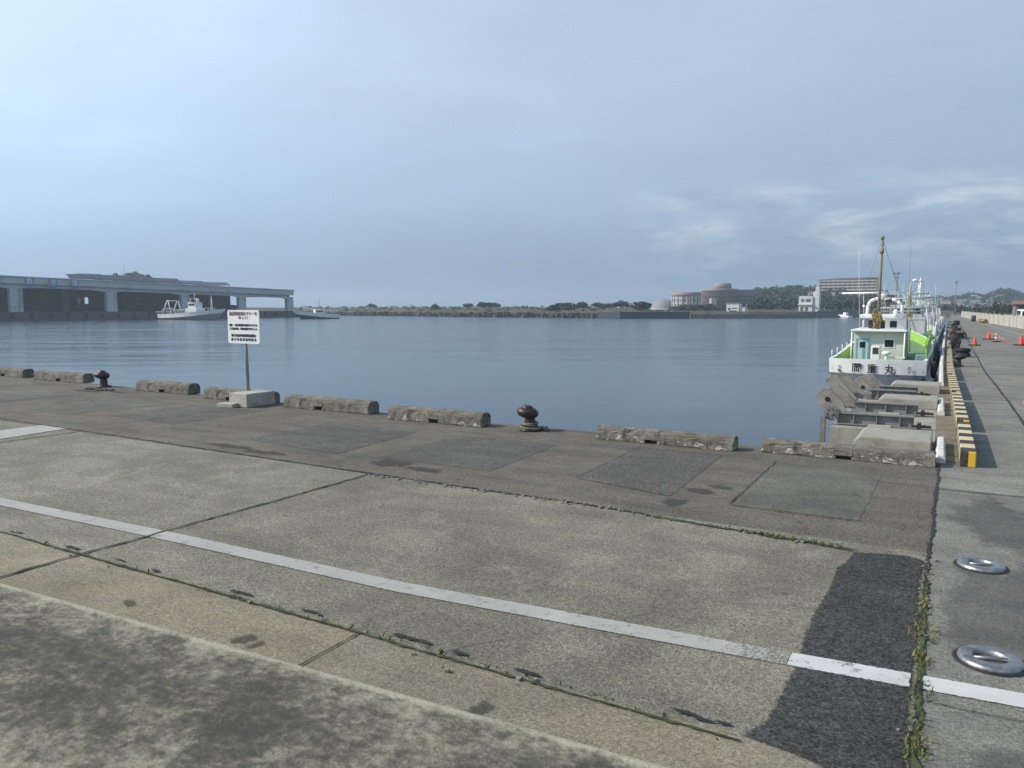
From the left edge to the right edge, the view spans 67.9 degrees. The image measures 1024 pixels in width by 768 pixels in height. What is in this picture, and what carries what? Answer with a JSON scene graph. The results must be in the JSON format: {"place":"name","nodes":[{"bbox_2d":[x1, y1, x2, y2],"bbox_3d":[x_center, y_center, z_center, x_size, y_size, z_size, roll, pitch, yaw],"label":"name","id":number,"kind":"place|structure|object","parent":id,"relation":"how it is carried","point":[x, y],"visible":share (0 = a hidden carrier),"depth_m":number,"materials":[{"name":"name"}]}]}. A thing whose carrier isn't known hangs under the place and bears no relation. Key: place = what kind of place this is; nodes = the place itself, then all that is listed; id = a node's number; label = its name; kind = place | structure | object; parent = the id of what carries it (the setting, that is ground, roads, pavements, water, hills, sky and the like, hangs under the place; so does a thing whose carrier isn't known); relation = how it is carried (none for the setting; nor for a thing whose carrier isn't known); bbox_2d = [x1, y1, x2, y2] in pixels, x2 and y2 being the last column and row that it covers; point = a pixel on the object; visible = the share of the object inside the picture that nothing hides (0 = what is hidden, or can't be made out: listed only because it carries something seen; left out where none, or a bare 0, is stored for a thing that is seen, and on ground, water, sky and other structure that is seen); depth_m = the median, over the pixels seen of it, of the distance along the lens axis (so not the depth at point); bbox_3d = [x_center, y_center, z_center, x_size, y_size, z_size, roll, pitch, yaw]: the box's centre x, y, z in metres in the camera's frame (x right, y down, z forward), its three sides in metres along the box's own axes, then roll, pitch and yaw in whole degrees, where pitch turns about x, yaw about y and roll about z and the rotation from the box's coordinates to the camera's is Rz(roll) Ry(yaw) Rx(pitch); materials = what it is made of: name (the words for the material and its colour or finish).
{"place":"outdoors","nodes":[
{"label":"outdoors","id":0,"kind":"place"},
{"bbox_2d":[0,421,75,442],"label":"quay pavement","id":1,"kind":"structure","parent":0,"point":[4,425],"depth_m":12.27,"materials":[{"name":"concrete"}]},
{"bbox_2d":[0,425,65,438],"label":"road marking","id":2,"kind":"object","parent":1,"relation":"on","point":[8,433],"visible":1,"depth_m":12.43,"materials":[{"name":"white paint"}]},
{"bbox_2d":[0,311,312,320],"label":"quay","id":3,"kind":"structure","parent":0,"point":[59,315],"depth_m":204.65,"materials":[{"name":"concrete"}]},
{"bbox_2d":[0,275,295,311],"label":"market hall","id":4,"kind":"structure","parent":3,"relation":"on","point":[18,295],"depth_m":224.71,"materials":[{"name":"concrete"}]},
{"bbox_2d":[25,277,33,285],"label":"name board","id":5,"kind":"object","parent":4,"relation":"attached to","point":[29,281],"visible":1,"depth_m":192.55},
{"bbox_2d":[66,273,105,279],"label":"solar array","id":6,"kind":"object","parent":4,"relation":"on","point":[86,276],"visible":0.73,"depth_m":207.07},
{"bbox_2d":[95,275,130,280],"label":"solar array","id":7,"kind":"object","parent":4,"relation":"on","point":[115,277],"visible":0.58,"depth_m":212.37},
{"bbox_2d":[112,270,153,281],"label":"rooftop unit","id":8,"kind":"object","parent":4,"relation":"on","point":[134,273],"visible":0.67,"depth_m":234.14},
{"bbox_2d":[120,276,156,282],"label":"solar array","id":9,"kind":"object","parent":4,"relation":"on","point":[141,279],"visible":0.65,"depth_m":218.81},
{"bbox_2d":[149,278,181,283],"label":"solar array","id":10,"kind":"object","parent":4,"relation":"on","point":[166,280],"visible":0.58,"depth_m":225.21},
{"bbox_2d":[170,280,205,284],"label":"solar array","id":11,"kind":"object","parent":4,"relation":"on","point":[193,282],"visible":0.64,"depth_m":231.31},
{"bbox_2d":[196,282,229,285],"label":"solar array","id":12,"kind":"object","parent":4,"relation":"on","point":[216,283],"visible":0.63,"depth_m":238.86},
{"bbox_2d":[0,532,356,664],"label":"pavement","id":13,"kind":"structure","parent":0,"point":[161,602],"depth_m":5.19,"materials":[{"name":"concrete"}]},
{"bbox_2d":[0,473,370,576],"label":"expansion joint","id":14,"kind":"object","parent":13,"relation":"on","point":[169,529],"visible":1,"depth_m":6.77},
{"bbox_2d":[0,583,668,767],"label":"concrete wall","id":15,"kind":"structure","parent":13,"relation":"on","point":[83,687],"depth_m":1.51,"materials":[{"name":"concrete"}]},
{"bbox_2d":[0,432,367,554],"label":"quay pavement","id":16,"kind":"structure","parent":0,"point":[152,485],"depth_m":8.70,"materials":[{"name":"concrete"}]},
{"bbox_2d":[0,376,939,553],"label":"quay apron","id":17,"kind":"object","parent":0,"point":[896,514],"visible":0.61,"depth_m":9.95,"materials":[{"name":"concrete"}]},
{"bbox_2d":[0,366,33,377],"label":"wheel stop","id":18,"kind":"object","parent":17,"relation":"on","point":[17,372],"visible":0.98,"depth_m":22.06,"materials":[{"name":"concrete"}]},
{"bbox_2d":[0,389,86,401],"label":"pavement patch","id":19,"kind":"object","parent":17,"relation":"on","point":[18,395],"visible":1,"depth_m":17.62,"materials":[{"name":"concrete"}]},
{"bbox_2d":[34,370,94,382],"bbox_3d":[-12.370,-0.216,20.964,2.337,0.258,0.352,3,7,29],"label":"wheel stop","id":20,"kind":"object","parent":17,"relation":"on","point":[65,376],"visible":1,"depth_m":20.71,"materials":[{"name":"concrete"}]},
{"bbox_2d":[94,370,111,387],"bbox_3d":[-10.410,-0.139,19.325,0.410,0.430,0.348,2,6,18],"label":"mooring bollard","id":21,"kind":"object","parent":17,"relation":"on","point":[102,375],"visible":1,"depth_m":19.23,"materials":[{"name":"metal"}]},
{"bbox_2d":[136,379,199,394],"bbox_3d":[-8.244,0.062,18.182,1.957,0.258,0.351,3,7,29],"label":"wheel stop","id":22,"kind":"object","parent":17,"relation":"on","point":[185,388],"visible":1,"depth_m":17.95,"materials":[{"name":"concrete"}]},
{"bbox_2d":[114,405,267,423],"bbox_3d":[-6.194,0.556,14.500,2.100,0.001,2.100,3,7,30],"label":"pavement patch","id":23,"kind":"object","parent":17,"relation":"on","point":[182,414],"visible":1,"depth_m":14.45,"materials":[{"name":"concrete"}]},
{"bbox_2d":[217,402,238,407],"bbox_3d":[-5.743,0.426,15.414,0.410,0.085,0.240,2,6,21],"label":"concrete slab","id":24,"kind":"object","parent":17,"relation":"on","point":[228,405],"depth_m":15.32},
{"bbox_2d":[204,387,279,402],"bbox_3d":[-5.900,0.233,16.525,2.112,0.248,0.330,3,7,30],"label":"wheel stop","id":25,"kind":"object","parent":17,"relation":"on","point":[220,393],"visible":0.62,"depth_m":16.66,"materials":[{"name":"concrete"}]},
{"bbox_2d":[227,310,274,407],"bbox_3d":[-5.576,-0.549,15.748,1.005,1.960,0.741,3,7,30],"label":"notice board","id":26,"kind":"object","parent":17,"relation":"on","point":[244,327],"visible":1,"depth_m":15.70,"materials":[{"name":"metal"}]},
{"bbox_2d":[284,394,378,414],"bbox_3d":[-3.589,0.387,14.987,2.246,0.248,0.331,3,7,30],"label":"wheel stop","id":27,"kind":"object","parent":17,"relation":"on","point":[360,406],"visible":1,"depth_m":14.79,"materials":[{"name":"concrete"}]},
{"bbox_2d":[249,422,414,453],"bbox_3d":[-2.792,0.815,11.914,2.210,0.001,2.200,3,7,30],"label":"pavement patch","id":28,"kind":"object","parent":17,"relation":"on","point":[333,437],"visible":1,"depth_m":11.77,"materials":[{"name":"concrete"}]},
{"bbox_2d":[77,389,730,713],"bbox_3d":[-5.501,0.873,11.287,17.928,0.002,5.915,5,7,39],"label":"stain","id":29,"kind":"object","parent":17,"relation":"on","point":[483,706],"visible":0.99,"depth_m":8.34,"materials":[{"name":"black"}]},
{"bbox_2d":[2,418,855,549],"bbox_3d":[-22.606,-0.152,21.532,59.407,0.001,0.324,3,7,31],"label":"expansion joint","id":30,"kind":"object","parent":17,"relation":"on","point":[395,476],"visible":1,"depth_m":9.13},
{"bbox_2d":[388,405,490,426],"bbox_3d":[-1.305,0.552,13.376,2.017,0.239,0.331,3,7,30],"label":"wheel stop","id":31,"kind":"object","parent":17,"relation":"on","point":[445,416],"visible":1,"depth_m":13.19,"materials":[{"name":"concrete"}]},
{"bbox_2d":[380,435,554,470],"bbox_3d":[-0.555,0.937,10.686,1.900,0.001,2.100,3,7,30],"label":"pavement patch","id":32,"kind":"object","parent":17,"relation":"on","point":[477,453],"visible":1,"depth_m":10.55,"materials":[{"name":"concrete"}]},
{"bbox_2d":[517,405,539,431],"bbox_3d":[0.270,0.552,12.464,0.400,0.420,0.340,3,7,30],"label":"mooring bollard","id":33,"kind":"object","parent":17,"relation":"on","point":[529,413],"visible":0.9,"depth_m":12.36,"materials":[{"name":"metal"}]},
{"bbox_2d":[520,421,548,431],"bbox_3d":[0.355,0.690,12.469,0.461,0.144,0.350,-1,6,-10],"label":"mooring rope","id":34,"kind":"object","parent":33,"relation":"attached to","point":[535,425],"visible":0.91,"depth_m":12.35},
{"bbox_2d":[578,447,720,495],"bbox_3d":[1.778,1.052,9.541,1.330,0.001,2.620,3,7,30],"label":"pavement patch","id":35,"kind":"object","parent":17,"relation":"on","point":[664,471],"visible":1,"depth_m":9.44,"materials":[{"name":"concrete"}]},
{"bbox_2d":[596,424,738,450],"bbox_3d":[2.264,0.782,11.264,2.103,0.201,0.311,3,7,30],"label":"wheel stop","id":36,"kind":"object","parent":17,"relation":"on","point":[679,438],"visible":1,"depth_m":11.10,"materials":[{"name":"concrete"}]},
{"bbox_2d":[729,461,862,521],"bbox_3d":[2.814,1.146,8.554,1.128,0.001,2.846,0,6,3],"label":"expansion joint","id":37,"kind":"object","parent":17,"relation":"on","point":[766,509],"visible":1,"depth_m":7.90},
{"bbox_2d":[732,462,882,519],"bbox_3d":[3.374,1.154,8.521,1.300,0.001,2.500,3,7,30],"label":"pavement patch","id":38,"kind":"object","parent":17,"relation":"on","point":[829,492],"visible":1,"depth_m":8.31,"materials":[{"name":"concrete"}]},
{"bbox_2d":[761,437,936,467],"bbox_3d":[4.459,0.900,10.185,2.143,0.183,0.311,3,7,30],"label":"wheel stop","id":39,"kind":"object","parent":17,"relation":"on","point":[911,457],"visible":1,"depth_m":10.03,"materials":[{"name":"concrete"}]},
{"bbox_2d":[0,315,949,494],"bbox_3d":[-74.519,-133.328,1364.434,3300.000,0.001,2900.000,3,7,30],"label":"water","id":40,"kind":"structure","parent":0,"point":[751,381],"depth_m":43.45,"materials":[{"name":"blue liquid"}]},
{"bbox_2d":[156,293,224,319],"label":"fishing boat","id":41,"kind":"object","parent":40,"relation":"on","point":[194,311],"visible":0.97,"depth_m":200.16,"materials":[{"name":"white paint"}]},
{"bbox_2d":[293,302,339,318],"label":"fishing boat","id":42,"kind":"object","parent":40,"relation":"on","point":[317,314],"visible":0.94,"depth_m":218.44,"materials":[{"name":"white paint"}]},
{"bbox_2d":[828,236,933,384],"bbox_3d":[18.434,-3.506,36.899,3.780,6.734,16.488,3,7,30],"label":"fishing boat","id":43,"kind":"object","parent":40,"relation":"on","point":[890,349],"visible":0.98,"depth_m":33.19,"materials":[{"name":"white paint"}]},
{"bbox_2d":[930,361,936,377],"bbox_3d":[16.632,-0.566,29.980,0.198,0.700,0.700,3,7,30],"label":"tyre fender","id":44,"kind":"object","parent":43,"relation":"hanging from","point":[933,369],"visible":1,"depth_m":29.75,"materials":[{"name":"black rubber"}]},
{"bbox_2d":[829,395,936,450],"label":"pier","id":45,"kind":"structure","parent":40,"relation":"in","point":[843,434],"depth_m":12.97,"materials":[{"name":"concrete"}]},
{"bbox_2d":[814,372,933,441],"bbox_3d":[6.577,0.954,13.883,1.908,2.139,2.260,3,7,30],"label":"mooring cradle","id":46,"kind":"object","parent":45,"relation":"attached to","point":[840,394],"visible":0.98,"depth_m":13.30,"materials":[{"name":"grey paint"}]},
{"bbox_2d":[877,394,937,409],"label":"concrete block","id":47,"kind":"structure","parent":46,"relation":"on","point":[924,402],"depth_m":15.40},
{"bbox_2d":[854,373,930,398],"bbox_3d":[8.598,0.720,17.329,1.598,1.919,1.460,3,7,30],"label":"mooring cradle","id":48,"kind":"object","parent":45,"relation":"attached to","point":[871,385],"visible":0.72,"depth_m":17.02,"materials":[{"name":"grey paint"}]},
{"bbox_2d":[853,426,932,450],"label":"concrete block","id":49,"kind":"structure","parent":45,"relation":"on","point":[898,438],"depth_m":10.89,"materials":[{"name":"concrete"}]},
{"bbox_2d":[880,278,939,356],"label":"fishing boat","id":50,"kind":"object","parent":40,"relation":"on","point":[920,324],"visible":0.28,"depth_m":47.26,"materials":[{"name":"white paint"}]},
{"bbox_2d":[903,278,941,342],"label":"fishing boat","id":51,"kind":"object","parent":40,"relation":"on","point":[931,320],"visible":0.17,"depth_m":61.35,"materials":[{"name":"white paint"}]},
{"bbox_2d":[907,289,943,336],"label":"fishing boat","id":52,"kind":"object","parent":40,"relation":"on","point":[937,319],"visible":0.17,"depth_m":75.68,"materials":[{"name":"white paint"}]},
{"bbox_2d":[926,295,944,331],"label":"fishing boat","id":53,"kind":"object","parent":40,"relation":"on","point":[940,318],"visible":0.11,"depth_m":89.71,"materials":[{"name":"white paint"}]},
{"bbox_2d":[86,474,931,767],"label":"quay pavement","id":54,"kind":"structure","parent":0,"point":[755,590],"depth_m":5.65,"materials":[{"name":"concrete"}]},
{"bbox_2d":[11,531,730,724],"bbox_3d":[-1.733,1.476,5.236,6.456,0.002,0.085,3,7,30],"label":"tar patch","id":55,"kind":"object","parent":54,"relation":"on","point":[696,716],"visible":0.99,"depth_m":4.42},
{"bbox_2d":[11,534,740,740],"bbox_3d":[-24.561,0.169,18.317,59.250,0.001,0.086,3,7,30],"label":"expansion joint","id":56,"kind":"object","parent":54,"relation":"on","point":[357,632],"visible":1,"depth_m":4.78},
{"bbox_2d":[0,531,729,737],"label":"moss","id":57,"kind":"object","parent":56,"relation":"on","point":[671,721],"visible":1,"depth_m":4.47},
{"bbox_2d":[0,498,791,663],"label":"road marking","id":58,"kind":"object","parent":54,"relation":"on","point":[659,634],"visible":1,"depth_m":5.35,"materials":[{"name":"white paint"}]},
{"bbox_2d":[31,527,934,764],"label":"weeds","id":59,"kind":"object","parent":54,"relation":"on","point":[919,752],"visible":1,"depth_m":4.35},
{"bbox_2d":[43,474,937,738],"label":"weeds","id":60,"kind":"object","parent":54,"relation":"on","point":[518,678],"visible":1,"depth_m":6.91,"materials":[{"name":"plant"}]},
{"bbox_2d":[653,516,849,549],"bbox_3d":[2.086,1.319,6.797,1.787,0.001,0.077,4,7,34],"label":"moss","id":61,"kind":"object","parent":54,"relation":"on","point":[747,532],"visible":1,"depth_m":6.89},
{"bbox_2d":[742,552,923,767],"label":"asphalt patch","id":62,"kind":"object","parent":54,"relation":"on","point":[863,614],"visible":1,"depth_m":4.10,"materials":[{"name":"asphalt"}]},
{"bbox_2d":[787,653,910,685],"bbox_3d":[1.864,1.581,4.222,0.638,0.001,0.191,3,6,24],"label":"road marking","id":63,"kind":"object","parent":62,"relation":"on","point":[852,669],"visible":1,"depth_m":4.21,"materials":[{"name":"white paint"}]},
{"bbox_2d":[902,597,938,755],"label":"weeds","id":64,"kind":"object","parent":54,"relation":"on","point":[917,727],"visible":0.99,"depth_m":4.31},
{"bbox_2d":[0,0,1023,308],"label":"sky","id":65,"kind":"structure","parent":0,"point":[335,153],"materials":[{"name":"blue"}]},
{"bbox_2d":[300,633,827,767],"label":"pavement","id":66,"kind":"structure","parent":0,"point":[375,662],"depth_m":3.81,"materials":[{"name":"concrete"}]},
{"bbox_2d":[299,632,358,665],"bbox_3d":[-1.427,1.615,3.856,0.026,0.001,1.940,3,7,30],"label":"expansion joint","id":67,"kind":"object","parent":66,"relation":"on","point":[328,649],"visible":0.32,"depth_m":4.46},
{"bbox_2d":[246,292,1023,317],"bbox_3d":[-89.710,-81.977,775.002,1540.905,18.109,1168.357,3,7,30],"label":"terrain","id":68,"kind":"structure","parent":0,"point":[631,309],"depth_m":272.35,"materials":[{"name":"plant"}]},
{"bbox_2d":[325,311,597,317],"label":"rocks","id":69,"kind":"object","parent":68,"relation":"on","point":[506,314],"visible":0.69,"depth_m":267.85,"materials":[{"name":"stone"}]},
{"bbox_2d":[299,305,732,311],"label":"scrub","id":70,"kind":"object","parent":68,"relation":"on","point":[604,308],"visible":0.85,"depth_m":277.46,"materials":[{"name":"green plant"}]},
{"bbox_2d":[555,302,574,308],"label":"tree","id":71,"kind":"object","parent":68,"relation":"on","point":[566,305],"visible":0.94,"depth_m":258.68,"materials":[{"name":"green plant"}]},
{"bbox_2d":[627,301,651,310],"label":"tree","id":72,"kind":"object","parent":68,"relation":"on","point":[643,305],"visible":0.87,"depth_m":253.50,"materials":[{"name":"green plant"}]},
{"bbox_2d":[598,312,689,317],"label":"sea wall","id":73,"kind":"structure","parent":68,"relation":"on","point":[643,314],"depth_m":228.09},
{"bbox_2d":[651,299,670,308],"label":"domed hall","id":74,"kind":"structure","parent":68,"relation":"on","point":[662,304],"depth_m":422.47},
{"bbox_2d":[671,292,701,308],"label":"round building","id":75,"kind":"structure","parent":68,"relation":"on","point":[686,298],"depth_m":391.16,"materials":[{"name":"beige concrete"}]},
{"bbox_2d":[679,304,698,310],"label":"tree","id":76,"kind":"object","parent":68,"relation":"on","point":[686,307],"visible":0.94,"depth_m":259.24,"materials":[{"name":"green plant"}]},
{"bbox_2d":[697,304,716,310],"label":"tree","id":77,"kind":"object","parent":68,"relation":"on","point":[706,307],"visible":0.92,"depth_m":259.08,"materials":[{"name":"green plant"}]},
{"bbox_2d":[701,283,757,306],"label":"round building","id":78,"kind":"structure","parent":68,"relation":"on","point":[721,294],"depth_m":372.89,"materials":[{"name":"beige concrete"}]},
{"bbox_2d":[726,303,747,310],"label":"harbour house","id":79,"kind":"structure","parent":68,"relation":"on","point":[734,306],"depth_m":243.10,"materials":[{"name":"white concrete"}]},
{"bbox_2d":[690,313,889,317],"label":"harbour wall","id":80,"kind":"structure","parent":68,"relation":"on","point":[768,315],"depth_m":230.19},
{"bbox_2d":[818,308,889,311],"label":"net fence","id":81,"kind":"object","parent":80,"relation":"on","point":[824,310],"visible":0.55,"depth_m":255.11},
{"bbox_2d":[798,286,820,310],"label":"tower building","id":82,"kind":"structure","parent":68,"relation":"on","point":[810,303],"depth_m":250.46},
{"bbox_2d":[808,277,878,297],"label":"terraced hotel","id":83,"kind":"structure","parent":68,"relation":"on","point":[860,284],"depth_m":415.45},
{"bbox_2d":[750,284,1023,309],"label":"woodland","id":84,"kind":"object","parent":68,"relation":"on","point":[765,299],"visible":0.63,"depth_m":394.96,"materials":[{"name":"green plant"}]},
{"bbox_2d":[952,304,966,313],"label":"tree","id":85,"kind":"object","parent":68,"relation":"on","point":[961,308],"visible":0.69,"depth_m":238.98,"materials":[{"name":"green plant"}]},
{"bbox_2d":[989,302,1003,314],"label":"tree","id":86,"kind":"object","parent":68,"relation":"on","point":[995,305],"visible":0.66,"depth_m":178.36,"materials":[{"name":"green plant"}]},
{"bbox_2d":[996,302,1010,314],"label":"tree","id":87,"kind":"object","parent":68,"relation":"on","point":[1003,309],"visible":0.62,"depth_m":169.15,"materials":[{"name":"green plant"}]},
{"bbox_2d":[1010,301,1023,315],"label":"red roofed building","id":88,"kind":"structure","parent":68,"relation":"on","point":[1017,305],"depth_m":118.80,"materials":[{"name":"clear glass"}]},
{"bbox_2d":[891,380,940,394],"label":"concrete block","id":89,"kind":"structure","parent":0,"point":[930,387],"depth_m":17.97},
{"bbox_2d":[953,352,970,356],"bbox_3d":[18.614,-1.224,31.434,0.640,0.178,0.635,0,6,1],"label":"tyre","id":90,"kind":"object","parent":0,"point":[968,354],"visible":0.38,"depth_m":31.20,"materials":[{"name":"black rubber"}]},
{"bbox_2d":[954,348,970,352],"bbox_3d":[18.614,-1.399,31.417,0.640,0.178,0.635,3,6,26],"label":"tyre","id":91,"kind":"object","parent":90,"relation":"on","point":[963,350],"visible":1,"depth_m":31.19,"materials":[{"name":"black rubber"}]},
{"bbox_2d":[915,314,1023,767],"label":"road","id":92,"kind":"structure","parent":0,"point":[971,608],"depth_m":5.96,"materials":[{"name":"concrete"}]},
{"bbox_2d":[906,465,940,767],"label":"expansion joint","id":93,"kind":"object","parent":92,"relation":"on","point":[932,531],"visible":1,"depth_m":5.34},
{"bbox_2d":[909,581,929,767],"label":"weeds","id":94,"kind":"object","parent":93,"relation":"on","point":[915,763],"visible":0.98,"depth_m":3.96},
{"bbox_2d":[934,314,959,462],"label":"road edge strip","id":95,"kind":"object","parent":92,"relation":"on","point":[946,427],"visible":0.5,"depth_m":13.31,"materials":[{"name":"concrete"}]},
{"bbox_2d":[935,437,945,463],"bbox_3d":[5.919,0.900,10.494,0.123,0.110,1.650,3,7,29],"label":"edge stop","id":96,"kind":"object","parent":95,"relation":"on","point":[940,451],"visible":0.9,"depth_m":10.11,"materials":[{"name":"white paint"}]},
{"bbox_2d":[937,398,944,415],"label":"edge stop","id":97,"kind":"object","parent":95,"relation":"on","point":[941,407],"visible":0.99,"depth_m":14.51,"materials":[{"name":"white paint"}]},
{"bbox_2d":[939,369,943,385],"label":"edge stop","id":98,"kind":"object","parent":95,"relation":"on","point":[941,375],"visible":0.81,"depth_m":21.01,"materials":[{"name":"white paint"}]},
{"bbox_2d":[947,363,954,375],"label":"striped kerb","id":99,"kind":"structure","parent":92,"relation":"on","point":[950,369],"depth_m":22.55,"materials":[{"name":"paint"}]},
{"bbox_2d":[948,375,960,399],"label":"striped kerb","id":100,"kind":"structure","parent":92,"relation":"on","point":[953,384],"depth_m":17.97,"materials":[{"name":"paint"}]},
{"bbox_2d":[951,392,968,429],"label":"striped kerb","id":101,"kind":"structure","parent":92,"relation":"on","point":[959,410],"depth_m":13.70,"materials":[{"name":"paint"}]},
{"bbox_2d":[953,353,966,366],"bbox_3d":[15.387,-0.842,26.150,0.448,0.471,0.381,3,7,30],"label":"mooring bollard","id":102,"kind":"object","parent":92,"relation":"on","point":[957,357],"visible":0.96,"depth_m":26.05,"materials":[{"name":"metal"}]},
{"bbox_2d":[957,422,976,467],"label":"striped kerb","id":103,"kind":"structure","parent":92,"relation":"on","point":[967,450],"depth_m":10.07,"materials":[{"name":"paint"}]},
{"bbox_2d":[922,676,1023,707],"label":"road marking","id":104,"kind":"object","parent":92,"relation":"on","point":[985,693],"visible":1,"depth_m":3.97,"materials":[{"name":"white paint"}]},
{"bbox_2d":[953,556,1009,574],"bbox_3d":[3.647,1.401,5.908,0.380,0.030,0.380,1,6,13],"label":"ground ring","id":105,"kind":"object","parent":92,"relation":"on","point":[982,565],"visible":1,"depth_m":5.86,"materials":[{"name":"metal"}]},
{"bbox_2d":[952,645,1023,676],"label":"ground ring","id":106,"kind":"object","parent":92,"relation":"on","point":[990,660],"visible":1,"depth_m":4.29,"materials":[{"name":"metal"}]},
{"bbox_2d":[961,311,1023,328],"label":"road wall","id":107,"kind":"structure","parent":92,"relation":"on","point":[1011,320],"depth_m":89.76,"materials":[{"name":"concrete"}]},
{"bbox_2d":[961,327,1023,424],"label":"expansion joint","id":108,"kind":"object","parent":92,"relation":"on","point":[1017,414],"visible":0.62,"depth_m":18.32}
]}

